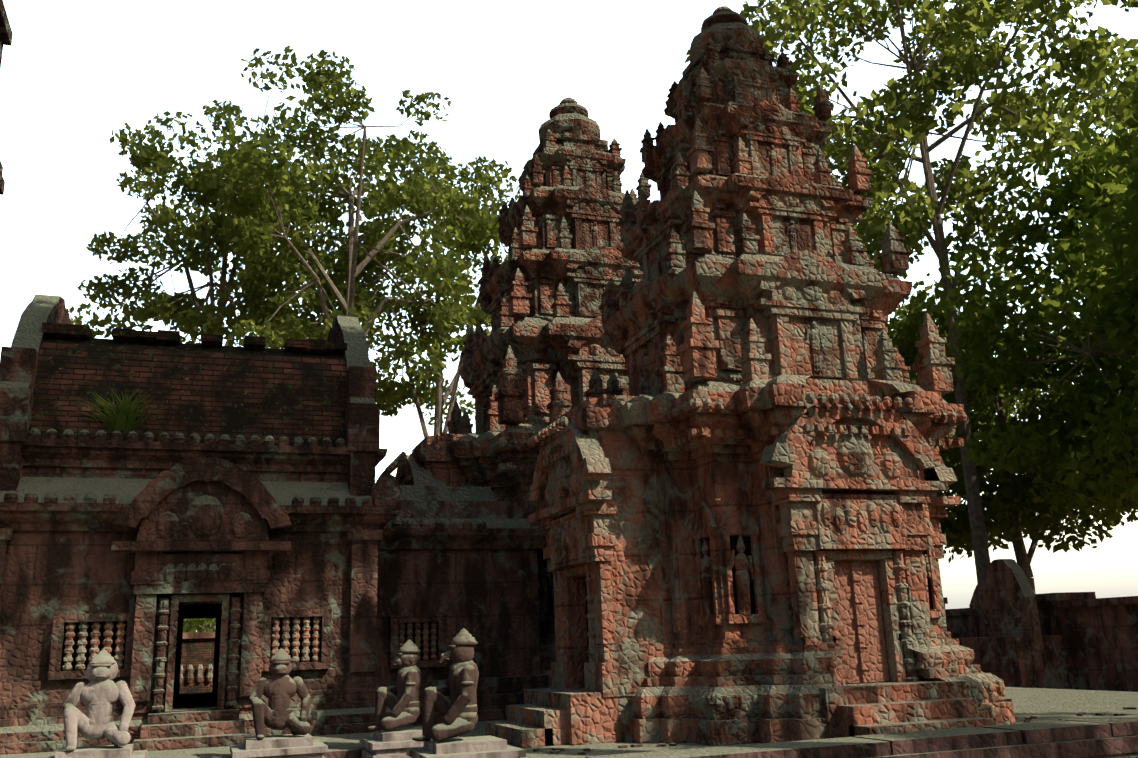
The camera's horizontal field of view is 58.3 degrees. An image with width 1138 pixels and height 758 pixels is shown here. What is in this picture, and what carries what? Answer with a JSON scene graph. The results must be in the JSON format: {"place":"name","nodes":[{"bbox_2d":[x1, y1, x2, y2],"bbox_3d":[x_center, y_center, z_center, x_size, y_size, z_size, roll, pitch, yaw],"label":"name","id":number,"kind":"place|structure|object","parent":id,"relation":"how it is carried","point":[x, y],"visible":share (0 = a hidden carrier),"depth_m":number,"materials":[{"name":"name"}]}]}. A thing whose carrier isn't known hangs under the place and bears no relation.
{"place":"outdoors","nodes":[
{"label":"outdoors","id":0,"kind":"place"},
{"bbox_2d":[0,0,12,194],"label":"tower","id":1,"kind":"structure","parent":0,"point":[6,34],"depth_m":14.83,"materials":[{"name":"stone"}]},
{"bbox_2d":[0,0,1137,631],"label":"sky","id":2,"kind":"structure","parent":0,"point":[73,72],"materials":[{"name":"white"}]},
{"bbox_2d":[179,559,1137,693],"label":"enclosure wall","id":3,"kind":"structure","parent":0,"point":[1010,627],"depth_m":21.44,"materials":[{"name":"stone"}]},
{"bbox_2d":[486,6,1015,747],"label":"tower","id":4,"kind":"structure","parent":0,"point":[736,490],"depth_m":9.85,"materials":[{"name":"red stone"}]},
{"label":"ground","id":5,"kind":"structure","parent":0,"visible":0},
{"bbox_2d":[48,744,147,757],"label":"pedestal","id":6,"kind":"object","parent":5,"relation":"on","point":[113,751],"visible":1,"depth_m":8.37,"materials":[{"name":"stone"}]},
{"bbox_2d":[62,649,135,751],"bbox_3d":[-3.941,2.681,8.568,0.566,0.803,0.402,3,-15,-19],"label":"guardian statue","id":7,"kind":"object","parent":6,"relation":"on","point":[100,693],"visible":1,"depth_m":8.54,"materials":[{"name":"stone"}]},
{"bbox_2d":[183,618,215,632],"bbox_3d":[-13.884,7.509,36.807,10.427,8.466,10.580,3,-15,-19],"label":"tree","id":8,"kind":"object","parent":5,"relation":"on","point":[191,625],"visible":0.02,"depth_m":33.41,"materials":[{"name":"green plant"}]},
{"bbox_2d":[69,99,379,631],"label":"tree","id":9,"kind":"object","parent":5,"relation":"on","point":[190,318],"visible":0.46,"depth_m":49.22,"materials":[{"name":"green plant"}]},
{"bbox_2d":[230,733,327,757],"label":"pedestal","id":10,"kind":"object","parent":5,"relation":"on","point":[289,746],"visible":1,"depth_m":8.75,"materials":[{"name":"stone"}]},
{"bbox_2d":[249,648,310,739],"bbox_3d":[-2.555,2.779,9.050,0.537,0.762,0.381,3,-15,-19],"label":"guardian statue","id":11,"kind":"object","parent":10,"relation":"on","point":[280,687],"visible":1,"depth_m":9.02,"materials":[{"name":"stone"}]},
{"bbox_2d":[153,45,502,385],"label":"tree","id":12,"kind":"object","parent":5,"relation":"on","point":[257,167],"visible":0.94,"depth_m":46.41,"materials":[{"name":"green plant"}]},
{"bbox_2d":[360,727,457,757],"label":"pedestal","id":13,"kind":"object","parent":5,"relation":"on","point":[395,743],"visible":0.54,"depth_m":9.02,"materials":[{"name":"stone"}]},
{"bbox_2d":[367,639,421,730],"bbox_3d":[-1.565,2.807,9.377,0.445,0.803,0.477,11,-19,-40],"label":"guardian statue","id":14,"kind":"object","parent":13,"relation":"on","point":[404,706],"visible":1,"depth_m":9.35,"materials":[{"name":"stone"}]},
{"bbox_2d":[298,130,521,437],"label":"tree","id":15,"kind":"object","parent":5,"relation":"on","point":[390,396],"visible":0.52,"depth_m":53.69,"materials":[{"name":"green plant"}]},
{"bbox_2d":[407,735,525,757],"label":"pedestal","id":16,"kind":"object","parent":5,"relation":"on","point":[490,746],"visible":0.97,"depth_m":7.88,"materials":[{"name":"stone"}]},
{"bbox_2d":[412,628,478,741],"bbox_3d":[-0.939,2.440,8.164,0.480,0.865,0.514,11,-19,-40],"label":"guardian statue","id":17,"kind":"object","parent":16,"relation":"on","point":[458,710],"visible":1,"depth_m":8.13,"materials":[{"name":"stone"}]},
{"bbox_2d":[0,687,1137,757],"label":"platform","id":18,"kind":"structure","parent":5,"relation":"on","point":[1061,723],"depth_m":8.19,"materials":[{"name":"stone"}]},
{"bbox_2d":[0,294,548,754],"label":"temple building","id":19,"kind":"structure","parent":18,"relation":"on","point":[252,506],"depth_m":11.79,"materials":[{"name":"stone"}]},
{"bbox_2d":[66,387,169,432],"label":"roof grass","id":20,"kind":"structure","parent":19,"relation":"on","point":[120,418],"depth_m":11.85,"materials":[{"name":"green plant"}]},
{"bbox_2d":[385,97,651,687],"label":"tower","id":21,"kind":"structure","parent":18,"relation":"on","point":[537,356],"depth_m":15.35,"materials":[{"name":"red stone"}]},
{"bbox_2d":[684,0,1137,583],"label":"tall tree","id":22,"kind":"object","parent":5,"relation":"on","point":[952,36],"visible":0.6,"depth_m":35.04,"materials":[{"name":"green plant"}]},
{"bbox_2d":[885,264,1137,593],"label":"dense tree","id":23,"kind":"object","parent":5,"relation":"on","point":[1011,509],"visible":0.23,"depth_m":39.86,"materials":[{"name":"green plant"}]},
{"bbox_2d":[918,98,1137,520],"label":"dense tree","id":24,"kind":"object","parent":5,"relation":"on","point":[1104,472],"visible":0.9,"depth_m":32.29,"materials":[{"name":"green plant"}]},
{"bbox_2d":[1080,38,1137,360],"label":"bright tree","id":25,"kind":"object","parent":5,"relation":"on","point":[1114,239],"visible":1,"depth_m":22.66,"materials":[{"name":"green plant"}]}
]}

